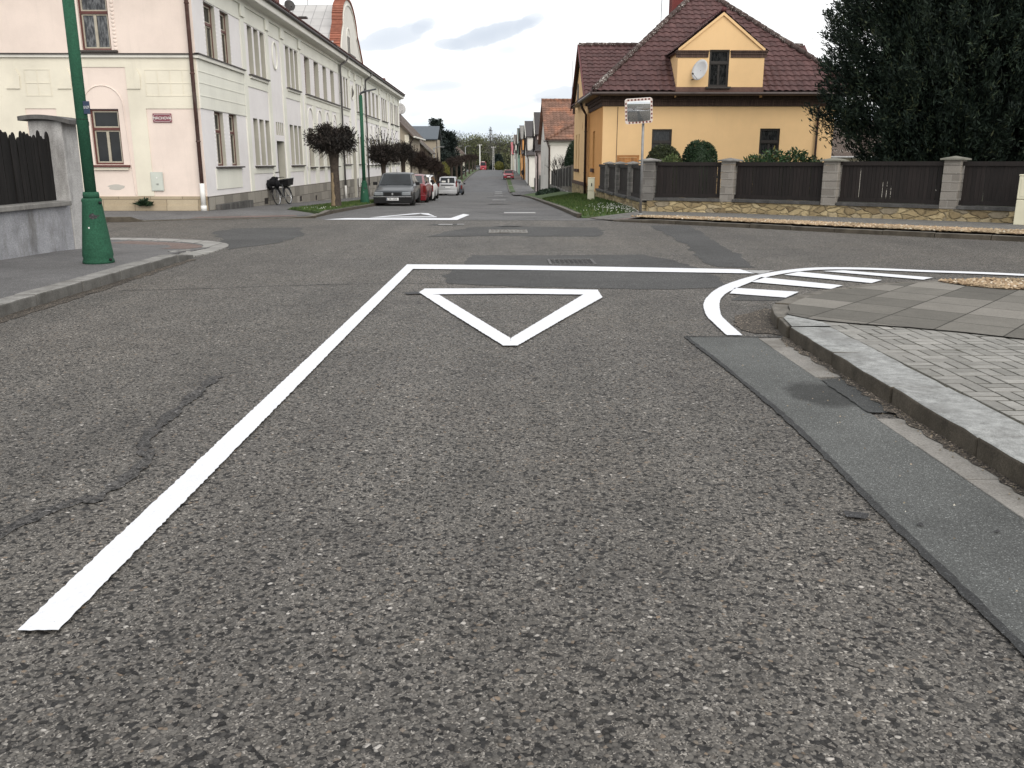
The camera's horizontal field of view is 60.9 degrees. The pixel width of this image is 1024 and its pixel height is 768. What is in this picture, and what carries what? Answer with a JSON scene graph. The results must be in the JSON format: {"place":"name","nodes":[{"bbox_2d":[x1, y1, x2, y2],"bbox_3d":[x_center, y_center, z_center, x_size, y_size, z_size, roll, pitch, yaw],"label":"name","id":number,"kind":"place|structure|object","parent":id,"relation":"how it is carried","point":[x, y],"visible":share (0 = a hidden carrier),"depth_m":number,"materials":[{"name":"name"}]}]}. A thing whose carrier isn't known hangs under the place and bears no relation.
{"place":"outdoors","nodes":[
{"label":"outdoors","id":0,"kind":"place"},
{"bbox_2d":[0,240,209,298],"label":"footpath","id":1,"kind":"structure","parent":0,"point":[22,274],"depth_m":11.51,"materials":[{"name":"concrete"}]},
{"bbox_2d":[62,0,114,263],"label":"street lamp","id":2,"kind":"object","parent":1,"relation":"on","point":[96,245],"visible":1,"depth_m":11.47,"materials":[{"name":"green metal"}]},
{"bbox_2d":[113,241,201,248],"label":"tactile paving","id":3,"kind":"structure","parent":1,"relation":"on","point":[180,245],"depth_m":15.49,"materials":[{"name":"concrete"}]},
{"bbox_2d":[104,170,470,219],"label":"footpath","id":4,"kind":"structure","parent":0,"point":[280,209],"depth_m":25.23,"materials":[{"name":"concrete"}]},
{"bbox_2d":[194,215,295,217],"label":"tactile paving","id":5,"kind":"structure","parent":4,"relation":"on","point":[244,216],"depth_m":24.15,"materials":[{"name":"concrete"}]},
{"bbox_2d":[266,176,293,204],"bbox_3d":[-9.008,-7.500,33.726,0.615,1.090,1.812,2,15,8],"label":"bicycle","id":6,"kind":"object","parent":4,"relation":"on","point":[273,183],"visible":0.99,"depth_m":33.50,"materials":[{"name":"metal"}]},
{"bbox_2d":[290,199,373,210],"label":"grass","id":7,"kind":"structure","parent":0,"point":[316,207],"depth_m":30.38,"materials":[{"name":"plant"}]},
{"bbox_2d":[288,170,476,213],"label":"grass verge","id":8,"kind":"object","parent":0,"point":[315,211],"depth_m":29.62,"materials":[{"name":"plant"}]},
{"bbox_2d":[303,121,359,206],"bbox_3d":[-6.172,-7.571,30.061,1.940,2.986,2.027,0,14,-1],"label":"street tree","id":9,"kind":"object","parent":8,"relation":"on","point":[330,141],"visible":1,"depth_m":29.56,"materials":[{"name":"brown plant"}]},
{"bbox_2d":[359,88,375,202],"bbox_3d":[-5.980,-9.863,36.196,0.857,4.618,0.400,0,14,-1],"label":"street lamp","id":10,"kind":"object","parent":8,"relation":"on","point":[364,197],"visible":0.94,"depth_m":36.23,"materials":[{"name":"metal"}]},
{"bbox_2d":[364,125,402,173],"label":"street tree","id":11,"kind":"object","parent":8,"relation":"on","point":[382,154],"visible":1,"depth_m":44.41,"materials":[{"name":"brown plant"}]},
{"bbox_2d":[389,140,416,171],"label":"street tree","id":12,"kind":"object","parent":8,"relation":"on","point":[406,153],"visible":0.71,"depth_m":53.30,"materials":[{"name":"brown plant"}]},
{"bbox_2d":[407,148,433,173],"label":"street tree","id":13,"kind":"object","parent":8,"relation":"on","point":[421,161],"visible":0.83,"depth_m":63.51,"materials":[{"name":"brown plant"}]},
{"bbox_2d":[423,156,441,174],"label":"street tree","id":14,"kind":"object","parent":8,"relation":"on","point":[436,163],"visible":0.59,"depth_m":74.81,"materials":[{"name":"brown plant"}]},
{"bbox_2d":[444,156,458,176],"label":"street tree","id":15,"kind":"object","parent":8,"relation":"on","point":[451,162],"visible":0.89,"depth_m":109.35,"materials":[{"name":"brown plant"}]},
{"bbox_2d":[317,169,605,219],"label":"street","id":16,"kind":"structure","parent":0,"point":[452,205],"depth_m":32.79,"materials":[{"name":"grey asphalt"}]},
{"bbox_2d":[325,214,467,219],"bbox_3d":[-3.136,-4.782,24.882,3.762,0.077,4.127,0,14,-1],"label":"road marking","id":17,"kind":"object","parent":16,"relation":"on","point":[458,217],"visible":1,"depth_m":23.70,"materials":[{"name":"paint"}]},
{"bbox_2d":[373,169,420,205],"bbox_3d":[-5.084,-8.784,38.835,2.040,1.555,4.527,0,16,-1],"label":"parked car","id":18,"kind":"object","parent":16,"relation":"on","point":[398,187],"visible":0.98,"depth_m":37.60,"materials":[{"name":"grey paint"}]},
{"bbox_2d":[414,174,433,201],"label":"parked car","id":19,"kind":"object","parent":16,"relation":"on","point":[426,190],"visible":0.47,"depth_m":44.37,"materials":[{"name":"red paint"}]},
{"bbox_2d":[426,174,439,200],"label":"parked car","id":20,"kind":"object","parent":16,"relation":"on","point":[435,192],"visible":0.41,"depth_m":49.77,"materials":[{"name":"white paint"}]},
{"bbox_2d":[438,177,460,195],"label":"parked car","id":21,"kind":"object","parent":16,"relation":"on","point":[448,185],"visible":0.9,"depth_m":77.01,"materials":[{"name":"silver metal"}]},
{"bbox_2d":[463,170,507,191],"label":"street resurfacing","id":22,"kind":"structure","parent":16,"relation":"on","point":[486,181],"depth_m":130.85,"materials":[{"name":"asphalt"}]},
{"bbox_2d":[475,210,562,215],"bbox_3d":[0.065,-5.569,28.263,3.034,0.121,5.496,0,14,-1],"label":"asphalt patch","id":23,"kind":"object","parent":16,"relation":"on","point":[542,212],"visible":0.98,"depth_m":28.15,"materials":[{"name":"asphalt"}]},
{"bbox_2d":[0,217,1023,767],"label":"asphalt road","id":24,"kind":"structure","parent":0,"point":[608,529],"depth_m":3.44,"materials":[{"name":"grey asphalt"}]},
{"bbox_2d":[0,494,90,538],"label":"tar seam","id":25,"kind":"object","parent":24,"relation":"on","point":[37,515],"visible":1,"depth_m":3.68,"materials":[{"name":"asphalt"}]},
{"bbox_2d":[0,254,192,317],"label":"kerb","id":26,"kind":"structure","parent":24,"relation":"on","point":[17,302],"depth_m":9.99,"materials":[{"name":"grey concrete"}]},
{"bbox_2d":[0,259,195,322],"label":"gutter dirt","id":27,"kind":"structure","parent":24,"relation":"on","point":[47,305],"depth_m":9.64,"materials":[{"name":"soil"}]},
{"bbox_2d":[83,376,223,502],"bbox_3d":[-1.954,0.231,4.924,0.194,0.001,2.340,-2,14,-7],"label":"tar seam","id":28,"kind":"object","parent":24,"relation":"on","point":[143,443],"visible":1,"depth_m":4.58,"materials":[{"name":"asphalt"}]},
{"bbox_2d":[110,238,228,256],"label":"flush kerb","id":29,"kind":"structure","parent":24,"relation":"on","point":[214,246],"depth_m":15.47,"materials":[{"name":"stone"}]},
{"bbox_2d":[105,210,331,221],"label":"kerb","id":30,"kind":"structure","parent":24,"relation":"on","point":[132,219],"depth_m":23.26,"materials":[{"name":"concrete"}]},
{"bbox_2d":[212,227,304,248],"bbox_3d":[-5.074,-2.928,17.327,1.890,0.023,5.350,-4,15,-14],"label":"asphalt patch","id":31,"kind":"object","parent":24,"relation":"on","point":[233,238],"visible":0.97,"depth_m":17.59,"materials":[{"name":"asphalt"}]},
{"bbox_2d":[18,264,751,629],"bbox_3d":[0.818,-0.482,7.683,4.927,0.001,10.104,0,14,-1],"label":"road marking","id":32,"kind":"object","parent":24,"relation":"on","point":[68,600],"visible":1,"depth_m":4.11,"materials":[{"name":"paint"}]},
{"bbox_2d":[420,292,510,344],"bbox_3d":[-0.489,-0.682,8.462,0.178,0.001,3.143,-5,15,-18],"label":"road marking","id":33,"kind":"object","parent":24,"relation":"on","point":[476,323],"visible":1,"depth_m":8.16,"materials":[{"name":"paint"}]},
{"bbox_2d":[420,288,594,293],"bbox_3d":[-0.030,-1.056,9.925,2.049,0.001,0.514,0,14,-1],"label":"road marking","id":34,"kind":"object","parent":24,"relation":"on","point":[494,291],"visible":1,"depth_m":9.92,"materials":[{"name":"paint"}]},
{"bbox_2d":[428,227,603,236],"bbox_3d":[0.158,-3.291,18.757,3.741,0.020,3.022,0,14,-1],"label":"asphalt patch","id":35,"kind":"object","parent":24,"relation":"on","point":[550,231],"visible":0.98,"depth_m":18.39,"materials":[{"name":"asphalt"}]},
{"bbox_2d":[489,229,527,232],"bbox_3d":[-0.084,-3.251,18.523,0.820,0.017,0.800,0,14,-1],"label":"drain cover","id":36,"kind":"object","parent":35,"relation":"on","point":[508,231],"visible":1,"depth_m":18.45,"materials":[{"name":"metal"}]},
{"bbox_2d":[510,290,601,344],"bbox_3d":[0.513,-0.698,8.523,0.252,0.001,3.292,5,15,18],"label":"road marking","id":37,"kind":"object","parent":24,"relation":"on","point":[571,307],"visible":1,"depth_m":8.32,"materials":[{"name":"paint"}]},
{"bbox_2d":[442,255,724,288],"bbox_3d":[0.865,-1.584,12.027,3.595,0.001,3.915,0,14,-1],"label":"asphalt patch","id":38,"kind":"object","parent":24,"relation":"on","point":[601,279],"visible":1,"depth_m":11.38,"materials":[{"name":"grey asphalt"}]},
{"bbox_2d":[547,259,596,264],"bbox_3d":[0.878,-1.804,12.870,0.680,0.017,0.700,0,14,-1],"label":"drain cover","id":39,"kind":"object","parent":38,"relation":"on","point":[571,262],"visible":1,"depth_m":12.80,"materials":[{"name":"metal"}]},
{"bbox_2d":[650,225,755,267],"bbox_3d":[3.410,-2.705,16.468,0.960,0.029,8.777,1,14,4],"label":"asphalt patch","id":40,"kind":"object","parent":24,"relation":"on","point":[708,250],"visible":1,"depth_m":15.08,"materials":[{"name":"grey asphalt"}]},
{"bbox_2d":[733,308,780,334],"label":"gutter dirt","id":41,"kind":"structure","parent":24,"relation":"on","point":[758,321],"depth_m":8.05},
{"bbox_2d":[732,294,794,300],"bbox_3d":[2.795,-0.954,9.564,0.874,0.001,0.526,0,14,-1],"label":"asphalt patch","id":42,"kind":"object","parent":24,"relation":"on","point":[755,297],"visible":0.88,"depth_m":9.47,"materials":[{"name":"asphalt"}]},
{"bbox_2d":[731,288,796,296],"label":"road marking","id":43,"kind":"object","parent":24,"relation":"on","point":[772,293],"visible":1,"depth_m":9.84,"materials":[{"name":"paint"}]},
{"bbox_2d":[752,277,841,288],"bbox_3d":[3.446,-1.237,10.633,1.081,0.001,0.514,12,18,38],"label":"road marking","id":44,"kind":"object","parent":24,"relation":"on","point":[790,282],"visible":0.98,"depth_m":10.57,"materials":[{"name":"paint"}]},
{"bbox_2d":[612,219,1023,241],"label":"kerb","id":45,"kind":"structure","parent":24,"relation":"on","point":[897,233],"depth_m":18.32,"materials":[{"name":"grey concrete"}]},
{"bbox_2d":[785,272,879,282],"bbox_3d":[4.123,-1.372,11.162,1.161,0.001,0.454,14,20,42],"label":"road marking","id":46,"kind":"object","parent":24,"relation":"on","point":[827,276],"visible":1,"depth_m":11.11,"materials":[{"name":"paint"}]},
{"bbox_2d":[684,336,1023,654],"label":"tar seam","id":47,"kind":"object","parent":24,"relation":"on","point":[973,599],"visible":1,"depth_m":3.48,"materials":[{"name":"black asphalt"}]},
{"bbox_2d":[821,379,890,412],"bbox_3d":[2.216,0.067,5.546,0.231,0.001,0.841,0,14,-1],"label":"asphalt patch","id":48,"kind":"object","parent":24,"relation":"on","point":[858,398],"visible":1,"depth_m":5.52,"materials":[{"name":"asphalt"}]},
{"bbox_2d":[844,510,868,518],"bbox_3d":[1.448,0.549,3.656,0.100,0.001,0.069,5,15,18],"label":"tar spot","id":49,"kind":"object","parent":24,"relation":"on","point":[856,514],"visible":1,"depth_m":3.66,"materials":[{"name":"asphalt"}]},
{"bbox_2d":[690,337,1023,641],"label":"trench strip","id":50,"kind":"object","parent":24,"relation":"on","point":[980,559],"visible":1,"depth_m":4.04,"materials":[{"name":"concrete"}]},
{"bbox_2d":[703,267,1023,334],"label":"road marking","id":51,"kind":"object","parent":24,"relation":"on","point":[712,308],"visible":1,"depth_m":10.31,"materials":[{"name":"paint"}]},
{"bbox_2d":[829,270,932,279],"bbox_3d":[4.786,-1.444,11.443,1.328,0.001,0.300,13,19,41],"label":"road marking","id":52,"kind":"object","parent":24,"relation":"on","point":[883,274],"visible":1,"depth_m":11.41,"materials":[{"name":"paint"}]},
{"bbox_2d":[759,338,1023,518],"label":"gutter slabs","id":53,"kind":"structure","parent":24,"relation":"on","point":[990,484],"depth_m":4.43,"materials":[{"name":"grey concrete"}]},
{"bbox_2d":[780,337,1023,495],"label":"gutter dirt","id":54,"kind":"structure","parent":53,"relation":"on","point":[946,443],"depth_m":4.92,"materials":[{"name":"soil"}]},
{"bbox_2d":[771,278,1011,337],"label":"kerb","id":55,"kind":"structure","parent":24,"relation":"on","point":[781,324],"depth_m":8.34,"materials":[{"name":"concrete"}]},
{"bbox_2d":[784,315,830,325],"bbox_3d":[2.494,-0.550,7.508,0.340,0.001,0.540,0,14,-1],"label":"concrete edging","id":56,"kind":"object","parent":55,"relation":"on","point":[794,320],"visible":1,"depth_m":7.40,"materials":[{"name":"concrete"}]},
{"bbox_2d":[790,327,1023,487],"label":"kerb","id":57,"kind":"structure","parent":24,"relation":"on","point":[992,438],"depth_m":5.05,"materials":[{"name":"concrete"}]},
{"bbox_2d":[510,170,536,194],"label":"footpath","id":58,"kind":"structure","parent":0,"point":[520,185],"depth_m":117.16,"materials":[{"name":"concrete"}]},
{"bbox_2d":[279,0,881,145],"label":"sky","id":59,"kind":"structure","parent":0,"point":[476,66],"materials":[{"name":"white"}]},
{"bbox_2d":[525,191,636,217],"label":"grass verge","id":60,"kind":"object","parent":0,"point":[552,195],"depth_m":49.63,"materials":[{"name":"plant"}]},
{"bbox_2d":[587,177,594,198],"bbox_3d":[3.162,-7.801,34.804,0.294,0.890,0.228,1,14,3],"label":"utility cabinet","id":61,"kind":"object","parent":60,"relation":"on","point":[591,186],"visible":0.9,"depth_m":34.69,"materials":[{"name":"plastic"}]},
{"bbox_2d":[591,211,1023,229],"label":"footpath","id":62,"kind":"structure","parent":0,"point":[937,223],"depth_m":21.05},
{"bbox_2d":[631,215,1023,233],"bbox_3d":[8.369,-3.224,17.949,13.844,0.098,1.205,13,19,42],"label":"gravel","id":63,"kind":"structure","parent":62,"relation":"on","point":[928,227],"depth_m":18.69,"materials":[{"name":"gravel"}]},
{"bbox_2d":[625,97,652,214],"bbox_3d":[3.152,-5.714,21.962,0.717,2.886,0.278,0,14,-1],"label":"traffic mirror","id":64,"kind":"object","parent":63,"relation":"on","point":[638,110],"visible":0.99,"depth_m":21.63,"materials":[{"name":"metal"}]},
{"bbox_2d":[1013,174,1023,224],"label":"utility cabinet","id":65,"kind":"object","parent":62,"relation":"on","point":[1019,215],"visible":1,"depth_m":18.97,"materials":[{"name":"plastic"}]},
{"bbox_2d":[786,281,1023,338],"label":"slab footpath","id":66,"kind":"structure","parent":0,"point":[937,305],"depth_m":8.15,"materials":[{"name":"grey concrete"}]},
{"bbox_2d":[938,277,1023,288],"bbox_3d":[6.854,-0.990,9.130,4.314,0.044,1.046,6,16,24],"label":"gravel","id":67,"kind":"structure","parent":66,"relation":"on","point":[1005,283],"depth_m":9.65,"materials":[{"name":"gravel"}]},
{"bbox_2d":[791,315,1023,424],"bbox_3d":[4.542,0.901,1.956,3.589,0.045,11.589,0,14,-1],"label":"brick footpath","id":68,"kind":"structure","parent":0,"point":[953,380],"depth_m":6.16,"materials":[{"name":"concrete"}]},
{"bbox_3d":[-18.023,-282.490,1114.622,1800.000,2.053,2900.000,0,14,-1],"label":"ground","id":69,"kind":"structure","parent":0,"visible":0},
{"bbox_2d":[0,201,74,259],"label":"garden wall","id":70,"kind":"structure","parent":69,"relation":"on","point":[33,228],"depth_m":13.10,"materials":[{"name":"concrete"}]},
{"bbox_2d":[0,130,56,204],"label":"picket fence","id":71,"kind":"object","parent":70,"relation":"on","point":[26,172],"visible":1,"depth_m":13.22,"materials":[{"name":"brown wood"}]},
{"bbox_2d":[17,114,83,248],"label":"gate pier","id":72,"kind":"structure","parent":69,"relation":"on","point":[64,149],"depth_m":14.12,"materials":[{"name":"concrete"}]},
{"bbox_2d":[0,0,404,210],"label":"apartment building","id":73,"kind":"structure","parent":69,"relation":"on","point":[245,93],"depth_m":26.20,"materials":[{"name":"beige paint"}]},
{"bbox_2d":[78,0,111,49],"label":"window","id":74,"kind":"structure","parent":73,"relation":"in","point":[94,22],"depth_m":25.10,"materials":[{"name":"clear glass"}]},
{"bbox_2d":[90,109,123,163],"bbox_3d":[-11.998,-7.342,25.873,0.850,1.580,0.100,0,14,-1],"label":"window","id":75,"kind":"structure","parent":73,"relation":"in","point":[105,122],"depth_m":25.86,"materials":[{"name":"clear glass"}]},
{"bbox_2d":[150,172,163,190],"bbox_3d":[-10.623,-6.062,26.054,0.365,0.550,0.046,0,14,-1],"label":"meter box","id":76,"kind":"object","parent":73,"relation":"attached to","point":[157,183],"visible":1,"depth_m":26.04,"materials":[{"name":"white plastic"}]},
{"bbox_2d":[151,173,162,189],"bbox_3d":[-10.623,-6.059,26.045,0.315,0.500,0.006,0,14,-1],"label":"door","id":77,"kind":"structure","parent":76,"relation":"in","point":[155,181],"depth_m":26.04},
{"bbox_2d":[152,113,171,121],"bbox_3d":[-10.296,-7.831,25.619,0.550,0.255,0.020,0,14,-1],"label":"street sign","id":78,"kind":"object","parent":73,"relation":"attached to","point":[162,117],"visible":1,"depth_m":25.61,"materials":[{"name":"red metal"}]},
{"bbox_2d":[203,3,213,57],"bbox_3d":[-9.346,-10.733,26.561,0.100,1.610,1.030,0,14,-1],"label":"window","id":79,"kind":"structure","parent":73,"relation":"in","point":[207,13],"depth_m":26.84,"materials":[{"name":"brown glass"}]},
{"bbox_2d":[214,112,222,165],"bbox_3d":[-9.348,-7.727,27.459,0.100,1.640,0.880,0,14,-1],"label":"window","id":80,"kind":"structure","parent":73,"relation":"in","point":[216,115],"depth_m":27.72,"materials":[{"name":"brown glass"}]},
{"bbox_2d":[219,12,227,62],"bbox_3d":[-9.370,-11.108,28.028,0.100,1.610,0.900,0,14,-1],"label":"window","id":81,"kind":"structure","parent":73,"relation":"in","point":[222,17],"depth_m":28.31,"materials":[{"name":"brown glass"}]},
{"bbox_2d":[228,114,236,165],"bbox_3d":[-9.372,-8.098,28.912,0.100,1.640,0.880,0,14,-1],"label":"window","id":82,"kind":"structure","parent":73,"relation":"in","point":[231,123],"depth_m":29.20,"materials":[{"name":"brown glass"}]},
{"bbox_2d":[383,78,425,173],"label":"beige house","id":83,"kind":"structure","parent":69,"relation":"on","point":[408,131],"depth_m":85.44,"materials":[{"name":"paint"}]},
{"bbox_2d":[332,170,478,213],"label":"kerb","id":84,"kind":"structure","parent":69,"relation":"on","point":[351,208],"depth_m":32.44,"materials":[{"name":"concrete"}]},
{"bbox_2d":[412,126,441,175],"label":"blue roof house","id":85,"kind":"structure","parent":69,"relation":"on","point":[431,135],"depth_m":114.00,"materials":[{"name":"beige paint"}]},
{"bbox_2d":[420,140,435,174],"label":"house","id":86,"kind":"structure","parent":69,"relation":"on","point":[427,149],"depth_m":99.90,"materials":[{"name":"grey paint"}]},
{"bbox_2d":[428,116,454,174],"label":"conifer","id":87,"kind":"object","parent":69,"relation":"on","point":[444,153],"visible":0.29,"depth_m":139.66,"materials":[{"name":"green plant"}]},
{"bbox_2d":[442,129,468,176],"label":"conifer","id":88,"kind":"object","parent":69,"relation":"on","point":[452,137],"visible":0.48,"depth_m":142.92,"materials":[{"name":"green plant"}]},
{"bbox_2d":[452,130,512,169],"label":"wood","id":89,"kind":"object","parent":69,"relation":"on","point":[502,145],"visible":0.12,"depth_m":326.49,"materials":[{"name":"green plant"}]},
{"bbox_2d":[513,134,517,171],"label":"pale house","id":90,"kind":"structure","parent":69,"relation":"on","point":[515,155],"depth_m":205.47,"materials":[{"name":"white paint"}]},
{"bbox_2d":[519,125,524,179],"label":"orange house","id":91,"kind":"structure","parent":69,"relation":"on","point":[521,147],"depth_m":147.29,"materials":[{"name":"paint"}]},
{"bbox_2d":[523,121,534,186],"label":"cream house","id":92,"kind":"structure","parent":69,"relation":"on","point":[529,154],"depth_m":122.97,"materials":[{"name":"white paint"}]},
{"bbox_2d":[532,111,540,191],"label":"rose house","id":93,"kind":"structure","parent":69,"relation":"on","point":[535,134],"depth_m":92.29,"materials":[{"name":"paint"}]},
{"bbox_2d":[521,195,581,217],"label":"kerb","id":94,"kind":"structure","parent":69,"relation":"on","point":[569,211],"depth_m":31.68,"materials":[{"name":"concrete"}]},
{"bbox_2d":[538,98,574,188],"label":"white house","id":95,"kind":"structure","parent":69,"relation":"on","point":[556,129],"depth_m":75.64,"materials":[{"name":"paint"}]},
{"bbox_2d":[549,165,573,191],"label":"picket fence","id":96,"kind":"object","parent":69,"relation":"on","point":[562,178],"visible":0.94,"depth_m":56.56,"materials":[{"name":"wood"}]},
{"bbox_2d":[563,140,573,166],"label":"cypress","id":97,"kind":"object","parent":69,"relation":"on","point":[569,158],"visible":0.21,"depth_m":56.31,"materials":[{"name":"green plant"}]},
{"bbox_2d":[646,143,681,197],"bbox_3d":[4.909,-6.606,28.324,1.339,2.400,1.318,0,14,-1],"label":"topiary bush","id":98,"kind":"object","parent":69,"relation":"on","point":[661,151],"visible":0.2,"depth_m":27.87,"materials":[{"name":"green plant"}]},
{"bbox_2d":[682,139,717,192],"bbox_3d":[6.081,-6.821,28.316,1.219,2.220,1.196,0,14,-1],"label":"topiary bush","id":99,"kind":"object","parent":69,"relation":"on","point":[695,150],"visible":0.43,"depth_m":27.80,"materials":[{"name":"green plant"}]},
{"bbox_2d":[570,0,856,200],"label":"yellow house","id":100,"kind":"structure","parent":69,"relation":"on","point":[752,90],"depth_m":36.59,"materials":[{"name":"paint"}]},
{"bbox_2d":[651,129,671,148],"bbox_3d":[6.312,-10.001,36.855,0.840,1.510,0.100,0,14,-1],"label":"window","id":101,"kind":"structure","parent":100,"relation":"in","point":[663,136],"depth_m":36.74,"materials":[{"name":"grey glass"}]},
{"bbox_2d":[691,59,707,79],"bbox_3d":[7.515,-12.692,35.167,0.619,0.810,0.741,0,14,-1],"label":"satellite dish","id":102,"kind":"object","parent":100,"relation":"attached to","point":[699,69],"visible":1,"depth_m":35.16,"materials":[{"name":"metal"}]},
{"bbox_2d":[708,50,729,86],"bbox_3d":[8.438,-12.896,35.581,0.820,1.430,0.100,0,14,-1],"label":"window","id":103,"kind":"structure","parent":100,"relation":"in","point":[718,59],"depth_m":35.58,"materials":[{"name":"black glass"}]},
{"bbox_2d":[758,129,779,161],"bbox_3d":[10.877,-10.034,36.920,0.850,1.540,0.100,0,14,-1],"label":"window","id":104,"kind":"structure","parent":100,"relation":"in","point":[769,138],"depth_m":36.83,"materials":[{"name":"black glass"}]},
{"bbox_2d":[741,146,821,200],"bbox_3d":[8.796,-6.701,28.130,3.201,1.985,1.729,0,14,-1],"label":"rhododendron","id":105,"kind":"object","parent":69,"relation":"on","point":[796,156],"visible":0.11,"depth_m":28.01,"materials":[{"name":"green plant"}]},
{"bbox_2d":[595,156,1023,222],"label":"garden fence","id":106,"kind":"object","parent":69,"relation":"on","point":[833,187],"visible":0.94,"depth_m":22.14,"materials":[{"name":"stone"}]},
{"bbox_2d":[617,155,638,164],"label":"garden gate","id":107,"kind":"structure","parent":106,"relation":"attached to","point":[626,160],"depth_m":33.28,"materials":[{"name":"wood"}]},
{"bbox_2d":[831,125,890,196],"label":"outbuilding","id":108,"kind":"structure","parent":69,"relation":"on","point":[838,153],"depth_m":46.93,"materials":[{"name":"white paint"}]},
{"bbox_2d":[801,0,1023,205],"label":"yew tree","id":109,"kind":"object","parent":69,"relation":"on","point":[934,80],"visible":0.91,"depth_m":24.48,"materials":[{"name":"green plant"}]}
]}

